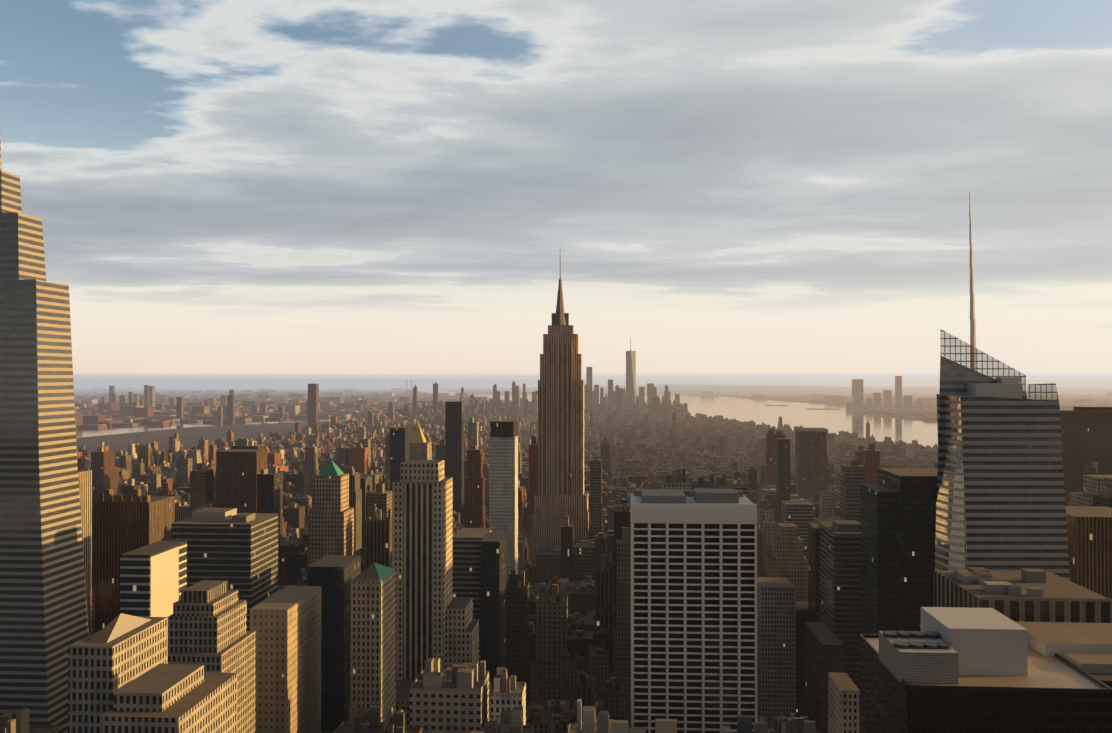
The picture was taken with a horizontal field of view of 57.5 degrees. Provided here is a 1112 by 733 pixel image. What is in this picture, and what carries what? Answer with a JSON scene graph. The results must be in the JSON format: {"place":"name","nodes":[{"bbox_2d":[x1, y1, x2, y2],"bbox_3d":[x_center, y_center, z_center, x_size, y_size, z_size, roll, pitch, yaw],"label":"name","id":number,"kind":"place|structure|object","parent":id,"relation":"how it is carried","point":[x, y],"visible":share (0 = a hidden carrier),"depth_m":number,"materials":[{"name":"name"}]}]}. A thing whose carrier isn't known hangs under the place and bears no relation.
{"place":"outdoors","nodes":[
{"label":"outdoors","id":0,"kind":"place"},
{"bbox_2d":[76,415,378,437],"bbox_3d":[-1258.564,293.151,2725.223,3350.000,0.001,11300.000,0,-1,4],"label":"river","id":1,"kind":"structure","parent":0,"point":[108,430],"depth_m":5392.65,"materials":[{"name":"grey liquid"}]},
{"bbox_2d":[73,380,937,446],"bbox_3d":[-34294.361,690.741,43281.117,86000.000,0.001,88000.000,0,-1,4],"label":"water","id":2,"kind":"structure","parent":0,"point":[793,414],"depth_m":10358.08,"materials":[{"name":"grey liquid"}]},
{"bbox_2d":[0,0,1111,379],"label":"sky","id":3,"kind":"structure","parent":0,"point":[218,189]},
{"bbox_2d":[73,379,1111,532],"bbox_3d":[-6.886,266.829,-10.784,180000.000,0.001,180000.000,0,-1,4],"label":"ground","id":4,"kind":"structure","parent":0,"point":[189,437],"depth_m":6751.27,"materials":[{"name":"grey"}]},
{"bbox_2d":[0,138,88,732],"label":"skyscraper","id":5,"kind":"structure","parent":4,"relation":"on","point":[43,617],"depth_m":574.77,"materials":[{"name":"beige glass"}]},
{"bbox_2d":[101,349,934,426],"bbox_3d":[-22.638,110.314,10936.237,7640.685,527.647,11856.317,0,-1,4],"label":"distant towers","id":6,"kind":"structure","parent":4,"relation":"on","point":[312,405],"depth_m":6880.89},
{"bbox_2d":[0,381,1111,732],"bbox_3d":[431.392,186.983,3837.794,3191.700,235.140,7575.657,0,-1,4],"label":"city buildings","id":7,"kind":"structure","parent":4,"relation":"on","point":[568,639],"depth_m":1225.95,"materials":[{"name":"concrete"}]},
{"bbox_2d":[68,257,1111,732],"bbox_3d":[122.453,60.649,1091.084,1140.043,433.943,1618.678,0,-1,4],"label":"skyscrapers","id":8,"kind":"structure","parent":4,"relation":"on","point":[198,621],"depth_m":623.43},
{"bbox_2d":[74,387,1111,428],"bbox_3d":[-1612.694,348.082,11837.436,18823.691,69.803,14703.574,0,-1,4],"label":"distant city buildings","id":9,"kind":"structure","parent":4,"relation":"on","point":[90,407],"depth_m":9145.29,"materials":[{"name":"concrete"}]},
{"bbox_2d":[631,494,752,726],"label":"office tower","id":10,"kind":"structure","parent":4,"relation":"on","point":[744,499],"depth_m":559.66,"materials":[{"name":"grey concrete"}]},
{"bbox_2d":[634,488,742,503],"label":"rooftop mechanical equipment","id":11,"kind":"object","parent":10,"relation":"on","point":[679,496],"visible":0.95,"depth_m":560.78,"materials":[{"name":"grey metal"}]},
{"bbox_2d":[631,503,756,732],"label":"building facade grid","id":12,"kind":"object","parent":10,"relation":"attached to","point":[685,514],"visible":1,"depth_m":546.11,"materials":[{"name":"white concrete"}]},
{"bbox_2d":[634,523,754,732],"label":"windows","id":13,"kind":"structure","parent":10,"relation":"attached to","point":[694,622],"depth_m":546.47,"materials":[{"name":"black glass"}]},
{"bbox_2d":[937,357,1026,497],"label":"skyscraper","id":14,"kind":"structure","parent":4,"relation":"on","point":[955,378],"depth_m":573.96,"materials":[{"name":"grey glass"}]},
{"bbox_2d":[969,192,975,347],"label":"spire","id":15,"kind":"structure","parent":14,"relation":"on","point":[972,322],"depth_m":591.50,"materials":[{"name":"grey metal"}]},
{"bbox_2d":[940,329,1025,393],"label":"rooftop lattice screen","id":16,"kind":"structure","parent":14,"relation":"on","point":[954,349],"depth_m":573.73,"materials":[{"name":"grey"}]},
{"bbox_2d":[1027,383,1058,400],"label":"rooftop lattice screen","id":17,"kind":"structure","parent":14,"relation":"attached to","point":[1047,391],"depth_m":551.51,"materials":[{"name":"grey"}]},
{"bbox_2d":[860,638,1111,732],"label":"tower","id":18,"kind":"structure","parent":4,"relation":"on","point":[890,702],"depth_m":303.69,"materials":[{"name":"brown concrete"}]},
{"bbox_2d":[879,631,958,683],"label":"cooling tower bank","id":19,"kind":"structure","parent":18,"relation":"on","point":[927,666],"depth_m":310.12,"materials":[{"name":"grey metal"}]},
{"bbox_2d":[882,630,952,648],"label":"cooling fans","id":20,"kind":"object","parent":19,"relation":"on","point":[917,644],"visible":1,"depth_m":318.55,"materials":[{"name":"grey metal"}]},
{"bbox_2d":[921,607,1027,675],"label":"penthouse","id":21,"kind":"object","parent":18,"relation":"on","point":[987,641],"visible":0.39,"depth_m":318.84,"materials":[{"name":"grey concrete"}]},
{"bbox_2d":[860,634,1111,692],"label":"roof parapet","id":22,"kind":"structure","parent":18,"relation":"on","point":[1107,689],"depth_m":303.36,"materials":[{"name":"concrete"}]},
{"bbox_2d":[936,394,1069,580],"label":"skyscraper facade","id":23,"kind":"object","parent":4,"relation":"on","point":[1015,505],"visible":0.33,"depth_m":545.26,"materials":[{"name":"grey glass"}]},
{"bbox_2d":[935,399,967,569],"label":"glass facade","id":24,"kind":"object","parent":23,"relation":"attached to","point":[950,539],"visible":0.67,"depth_m":552.46,"materials":[{"name":"grey glass"}]},
{"bbox_2d":[967,377,1022,398],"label":"roof plant","id":25,"kind":"object","parent":23,"relation":"on","point":[1007,387],"visible":0.58,"depth_m":559.46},
{"bbox_2d":[425,384,1111,393],"bbox_3d":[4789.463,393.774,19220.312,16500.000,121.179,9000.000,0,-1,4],"label":"distant hills","id":26,"kind":"structure","parent":0,"point":[685,388],"depth_m":16684.61,"materials":[{"name":"grey"}]}
]}

